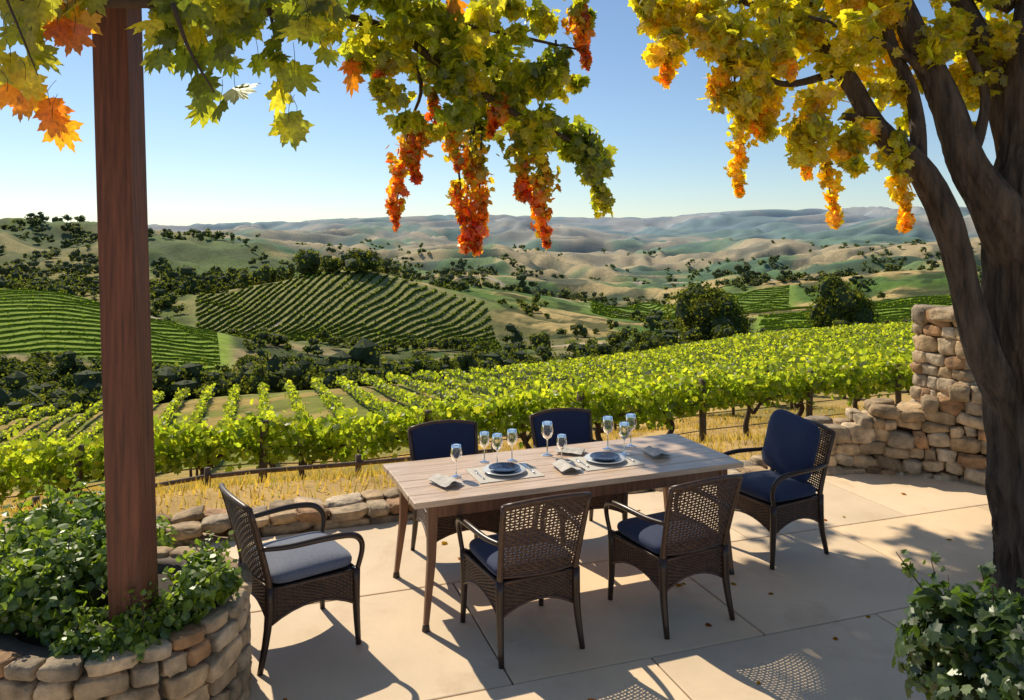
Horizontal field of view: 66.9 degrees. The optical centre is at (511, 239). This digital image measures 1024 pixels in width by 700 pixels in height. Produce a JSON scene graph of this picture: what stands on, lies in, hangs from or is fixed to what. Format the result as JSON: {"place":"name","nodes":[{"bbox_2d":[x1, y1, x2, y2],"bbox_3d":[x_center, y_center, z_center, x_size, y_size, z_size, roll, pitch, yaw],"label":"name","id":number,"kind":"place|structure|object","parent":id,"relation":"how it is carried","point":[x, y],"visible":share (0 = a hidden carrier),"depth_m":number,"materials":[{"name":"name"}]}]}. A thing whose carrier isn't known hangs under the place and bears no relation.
{"place":"outdoors","nodes":[
{"label":"outdoors","id":0,"kind":"place"},
{"bbox_2d":[0,206,980,524],"bbox_3d":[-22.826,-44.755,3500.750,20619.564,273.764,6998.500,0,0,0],"label":"hills terrain","id":1,"kind":"structure","parent":0,"point":[702,240],"depth_m":666.68,"materials":[{"name":"green plant"}]},
{"bbox_2d":[0,288,220,372],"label":"vineyard","id":2,"kind":"object","parent":1,"relation":"on","point":[158,321],"visible":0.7,"depth_m":234.20,"materials":[{"name":"green plant"}]},
{"bbox_2d":[0,444,496,510],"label":"wooden fence","id":3,"kind":"object","parent":1,"relation":"on","point":[358,463],"visible":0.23,"depth_m":11.79,"materials":[{"name":"brown wood"}]},
{"bbox_2d":[233,353,266,370],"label":"oak tree","id":4,"kind":"object","parent":1,"relation":"on","point":[240,361],"visible":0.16,"depth_m":188.06,"materials":[{"name":"green plant"}]},
{"bbox_2d":[293,248,321,275],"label":"oak tree","id":5,"kind":"object","parent":1,"relation":"on","point":[308,259],"visible":0.98,"depth_m":405.07,"materials":[{"name":"green plant"}]},
{"bbox_2d":[318,257,344,272],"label":"oak tree","id":6,"kind":"object","parent":1,"relation":"on","point":[329,264],"visible":0.95,"depth_m":400.83,"materials":[{"name":"green plant"}]},
{"bbox_2d":[195,270,501,348],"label":"vineyard","id":7,"kind":"object","parent":1,"relation":"on","point":[301,336],"visible":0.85,"depth_m":349.74,"materials":[{"name":"green plant"}]},
{"bbox_2d":[338,248,384,272],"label":"oak tree","id":8,"kind":"object","parent":1,"relation":"on","point":[361,261],"visible":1,"depth_m":397.03,"materials":[{"name":"green plant"}]},
{"bbox_2d":[0,401,909,523],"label":"dry grass","id":9,"kind":"structure","parent":1,"relation":"on","point":[316,477],"depth_m":9.96,"materials":[{"name":"yellow plant"}]},
{"bbox_2d":[0,347,914,505],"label":"vine row","id":10,"kind":"object","parent":1,"relation":"on","point":[387,431],"visible":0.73,"depth_m":14.36,"materials":[{"name":"green plant"}]},
{"bbox_2d":[0,321,915,481],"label":"vineyard","id":11,"kind":"object","parent":1,"relation":"on","point":[742,352],"visible":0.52,"depth_m":61.96,"materials":[{"name":"green plant"}]},
{"bbox_2d":[468,340,496,359],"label":"oak tree","id":12,"kind":"object","parent":1,"relation":"on","point":[486,346],"visible":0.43,"depth_m":203.06,"materials":[{"name":"green plant"}]},
{"bbox_2d":[0,211,981,418],"bbox_3d":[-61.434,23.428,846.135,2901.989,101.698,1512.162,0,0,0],"label":"distant trees","id":13,"kind":"object","parent":1,"relation":"on","point":[22,384],"visible":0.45,"depth_m":280.10,"materials":[{"name":"green plant"}]},
{"bbox_2d":[530,332,553,351],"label":"oak tree","id":14,"kind":"object","parent":1,"relation":"on","point":[543,338],"visible":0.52,"depth_m":258.53,"materials":[{"name":"green plant"}]},
{"bbox_2d":[585,337,598,352],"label":"oak tree","id":15,"kind":"object","parent":1,"relation":"on","point":[589,342],"visible":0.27,"depth_m":233.88,"materials":[{"name":"green plant"}]},
{"bbox_2d":[604,327,632,349],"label":"oak tree","id":16,"kind":"object","parent":1,"relation":"on","point":[620,336],"visible":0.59,"depth_m":238.86,"materials":[{"name":"green plant"}]},
{"bbox_2d":[632,329,652,344],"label":"oak tree","id":17,"kind":"object","parent":1,"relation":"on","point":[638,336],"visible":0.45,"depth_m":249.45,"materials":[{"name":"green plant"}]},
{"bbox_2d":[663,280,749,342],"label":"oak tree","id":18,"kind":"object","parent":1,"relation":"on","point":[705,308],"visible":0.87,"depth_m":129.55,"materials":[{"name":"green plant"}]},
{"bbox_2d":[589,285,951,330],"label":"vineyard","id":19,"kind":"object","parent":1,"relation":"on","point":[901,303],"visible":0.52,"depth_m":434.82,"materials":[{"name":"green plant"}]},
{"bbox_2d":[563,0,1023,595],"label":"shade tree","id":20,"kind":"object","parent":1,"relation":"on","point":[983,74],"visible":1,"depth_m":4.96,"materials":[{"name":"yellow plant"}]},
{"bbox_2d":[805,276,880,327],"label":"oak tree","id":21,"kind":"object","parent":1,"relation":"on","point":[838,299],"visible":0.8,"depth_m":128.99,"materials":[{"name":"green plant"}]},
{"bbox_2d":[884,263,898,271],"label":"oak tree","id":22,"kind":"object","parent":1,"relation":"on","point":[889,267],"visible":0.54,"depth_m":617.86,"materials":[{"name":"green plant"}]},
{"bbox_2d":[0,0,1013,225],"label":"sky","id":23,"kind":"structure","parent":0,"point":[671,157],"materials":[{"name":"blue"}]},
{"bbox_2d":[174,473,992,699],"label":"patio","id":24,"kind":"structure","parent":0,"point":[780,643],"depth_m":4.68,"materials":[{"name":"stone"}]},
{"bbox_2d":[92,8,158,621],"bbox_3d":[0.000,0.328,1.700,6.800,3.955,3.900,0,0,0],"label":"pergola","id":25,"kind":"object","parent":24,"relation":"on","point":[125,315],"visible":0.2,"depth_m":3.42,"materials":[{"name":"brown wood"}]},
{"bbox_2d":[0,0,618,256],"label":"grape vine","id":26,"kind":"object","parent":25,"relation":"hanging from","point":[455,46],"visible":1,"depth_m":3.62,"materials":[{"name":"green plant"}]},
{"bbox_2d":[0,546,252,699],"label":"stone planter","id":27,"kind":"object","parent":24,"relation":"on","point":[210,658],"visible":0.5,"depth_m":3.39,"materials":[{"name":"stone"}]},
{"bbox_2d":[0,517,107,637],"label":"planter plant","id":28,"kind":"object","parent":27,"relation":"in","point":[66,566],"visible":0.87,"depth_m":3.56,"materials":[{"name":"green plant"}]},
{"bbox_2d":[0,468,177,575],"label":"planter plant","id":29,"kind":"object","parent":27,"relation":"in","point":[90,505],"visible":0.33,"depth_m":4.83,"materials":[{"name":"green plant"}]},
{"bbox_2d":[19,578,186,672],"bbox_3d":[-1.818,1.689,3.403,0.713,0.325,0.370,0,0,0],"label":"planter plant","id":30,"kind":"object","parent":27,"relation":"in","point":[92,633],"visible":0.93,"depth_m":3.35,"materials":[{"name":"green plant"}]},
{"bbox_2d":[151,530,243,628],"bbox_3d":[-1.524,1.629,3.701,0.468,0.370,0.486,0,0,-41],"label":"planter plant","id":31,"kind":"object","parent":27,"relation":"in","point":[206,579],"visible":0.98,"depth_m":3.63,"materials":[{"name":"green plant"}]},
{"bbox_2d":[219,483,364,675],"bbox_3d":[-1.287,1.841,4.436,0.698,0.926,0.648,0,0,-36],"label":"wicker chair","id":32,"kind":"object","parent":24,"relation":"on","point":[292,574],"visible":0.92,"depth_m":4.27,"materials":[{"name":"brown wicker"}]},
{"bbox_2d":[5,455,816,547],"bbox_3d":[-1.275,2.282,6.448,9.392,0.332,0.561,0,0,-19],"label":"stone edging","id":33,"kind":"object","parent":24,"relation":"on","point":[362,508],"visible":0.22,"depth_m":6.19,"materials":[{"name":"beige stone"}]},
{"bbox_2d":[407,419,500,550],"bbox_3d":[-0.421,1.841,5.614,0.649,0.926,0.698,0,0,-21],"label":"wicker chair","id":34,"kind":"object","parent":24,"relation":"on","point":[436,439],"visible":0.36,"depth_m":5.81,"materials":[{"name":"blue fabric"}]},
{"bbox_2d":[456,492,591,668],"bbox_3d":[0.074,1.841,4.477,0.649,0.926,0.698,0,0,-24],"label":"wicker chair","id":35,"kind":"object","parent":24,"relation":"on","point":[505,571],"visible":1,"depth_m":4.28,"materials":[{"name":"brown wicker"}]},
{"bbox_2d":[383,433,743,632],"bbox_3d":[0.360,1.915,5.310,2.331,0.770,0.857,0,0,-21],"label":"dining table","id":36,"kind":"object","parent":24,"relation":"on","point":[687,460],"visible":0.81,"depth_m":5.10,"materials":[{"name":"brown wood"}]},
{"bbox_2d":[429,474,463,487],"bbox_3d":[-0.416,1.504,4.853,0.150,0.035,0.200,0,0,-40],"label":"napkin","id":37,"kind":"object","parent":36,"relation":"on","point":[444,481],"visible":1,"depth_m":4.83,"materials":[{"name":"fabric"}]},
{"bbox_2d":[450,444,461,477],"bbox_3d":[-0.360,1.426,5.000,0.076,0.205,0.076,0,0,0],"label":"wine glass","id":38,"kind":"object","parent":36,"relation":"on","point":[456,452],"visible":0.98,"depth_m":4.97,"materials":[{"name":"clear glass"}]},
{"bbox_2d":[479,431,489,462],"bbox_3d":[-0.190,1.426,5.330,0.076,0.205,0.076,0,0,0],"label":"wine glass","id":39,"kind":"object","parent":36,"relation":"on","point":[484,439],"visible":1,"depth_m":5.30,"materials":[{"name":"clear glass"}]},
{"bbox_2d":[491,433,502,462],"bbox_3d":[-0.100,1.421,5.240,0.080,0.215,0.080,0,0,0],"label":"wine glass","id":40,"kind":"object","parent":36,"relation":"on","point":[497,441],"visible":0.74,"depth_m":5.21,"materials":[{"name":"clear glass"}]},
{"bbox_2d":[465,462,544,483],"bbox_3d":[-0.050,1.526,5.080,0.440,0.003,0.320,0,0,-21],"label":"placemat","id":41,"kind":"object","parent":36,"relation":"on","point":[527,473],"visible":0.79,"depth_m":5.01,"materials":[{"name":"fabric"}]},
{"bbox_2d":[483,462,525,475],"bbox_3d":[-0.050,1.504,5.080,0.284,0.033,0.284,0,0,0],"label":"dinner plate","id":42,"kind":"object","parent":41,"relation":"on","point":[504,468],"visible":1,"depth_m":5.08,"materials":[{"name":"white ceramic"}]},
{"bbox_2d":[506,428,517,461],"bbox_3d":[0.000,1.421,5.360,0.080,0.215,0.080,0,0,0],"label":"wine glass","id":43,"kind":"object","parent":36,"relation":"on","point":[511,437],"visible":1,"depth_m":5.33,"materials":[{"name":"clear glass"}]},
{"bbox_2d":[541,421,552,456],"bbox_3d":[0.250,1.411,5.500,0.087,0.236,0.087,0,0,0],"label":"wine glass","id":44,"kind":"object","parent":36,"relation":"on","point":[547,430],"visible":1,"depth_m":5.47,"materials":[{"name":"clear glass"}]},
{"bbox_2d":[556,434,566,458],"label":"wine glass","id":45,"kind":"object","parent":36,"relation":"on","point":[561,441],"visible":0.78,"depth_m":5.28,"materials":[{"name":"clear glass"}]},
{"bbox_2d":[552,459,581,472],"bbox_3d":[0.365,1.503,5.162,0.150,0.035,0.200,0,0,-17],"label":"napkin","id":46,"kind":"object","parent":36,"relation":"on","point":[562,465],"visible":1,"depth_m":5.13,"materials":[{"name":"fabric"}]},
{"bbox_2d":[555,446,585,454],"bbox_3d":[0.422,1.503,5.555,0.200,0.035,0.150,0,0,21],"label":"napkin","id":47,"kind":"object","parent":36,"relation":"on","point":[572,450],"visible":0.84,"depth_m":5.51,"materials":[{"name":"fabric"}]},
{"bbox_2d":[566,452,643,470],"bbox_3d":[0.640,1.526,5.340,0.440,0.003,0.320,0,0,-21],"label":"placemat","id":48,"kind":"object","parent":36,"relation":"on","point":[598,466],"visible":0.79,"depth_m":5.26,"materials":[{"name":"fabric"}]},
{"bbox_2d":[584,451,625,463],"bbox_3d":[0.640,1.504,5.340,0.284,0.033,0.284,0,0,0],"label":"dinner plate","id":49,"kind":"object","parent":48,"relation":"on","point":[602,457],"visible":1,"depth_m":5.34,"materials":[{"name":"ceramic"}]},
{"bbox_2d":[602,416,613,449],"bbox_3d":[0.700,1.411,5.660,0.087,0.236,0.087,0,0,0],"label":"wine glass","id":50,"kind":"object","parent":36,"relation":"on","point":[607,424],"visible":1,"depth_m":5.63,"materials":[{"name":"clear glass"}]},
{"bbox_2d":[618,422,629,454],"bbox_3d":[0.800,1.416,5.520,0.084,0.226,0.084,0,0,0],"label":"wine glass","id":51,"kind":"object","parent":36,"relation":"on","point":[624,430],"visible":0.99,"depth_m":5.49,"materials":[{"name":"clear glass"}]},
{"bbox_2d":[625,413,636,446],"bbox_3d":[0.880,1.411,5.740,0.087,0.236,0.087,0,0,0],"label":"wine glass","id":52,"kind":"object","parent":36,"relation":"on","point":[630,418],"visible":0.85,"depth_m":5.71,"materials":[{"name":"clear glass"}]},
{"bbox_2d":[641,446,670,457],"bbox_3d":[1.025,1.503,5.502,0.150,0.034,0.200,0,0,-17],"label":"napkin","id":53,"kind":"object","parent":36,"relation":"on","point":[653,452],"visible":1,"depth_m":5.47,"materials":[{"name":"fabric"}]},
{"bbox_2d":[529,408,627,544],"bbox_3d":[0.499,1.841,6.034,0.649,0.926,0.698,0,0,-21],"label":"wicker chair","id":54,"kind":"object","parent":24,"relation":"on","point":[574,425],"visible":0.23,"depth_m":6.29,"materials":[{"name":"blue fabric"}]},
{"bbox_2d":[283,493,982,699],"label":"fallen leaves","id":55,"kind":"object","parent":24,"relation":"on","point":[678,585],"visible":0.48,"depth_m":5.14,"materials":[{"name":"brown plant"}]},
{"bbox_2d":[604,474,742,639],"bbox_3d":[1.006,1.841,4.788,0.648,0.926,0.698,0,0,-27],"label":"wicker chair","id":56,"kind":"object","parent":24,"relation":"on","point":[666,550],"visible":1,"depth_m":4.61,"materials":[{"name":"brown wicker"}]},
{"bbox_2d":[719,409,835,569],"bbox_3d":[1.982,1.805,5.786,0.698,0.997,0.648,0,0,-27],"label":"wicker chair","id":57,"kind":"object","parent":24,"relation":"on","point":[778,496],"visible":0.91,"depth_m":5.65,"materials":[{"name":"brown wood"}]},
{"bbox_2d":[892,549,1023,699],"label":"leafy bush","id":58,"kind":"object","parent":24,"relation":"on","point":[956,643],"visible":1,"depth_m":2.96,"materials":[{"name":"green plant"}]},
{"bbox_2d":[804,382,986,486],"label":"stone wall","id":59,"kind":"structure","parent":0,"point":[927,437],"depth_m":7.50,"materials":[{"name":"beige stone"}]},
{"bbox_2d":[910,304,980,476],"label":"stone pillar","id":60,"kind":"structure","parent":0,"point":[938,365],"depth_m":7.67,"materials":[{"name":"beige stone"}]}
]}

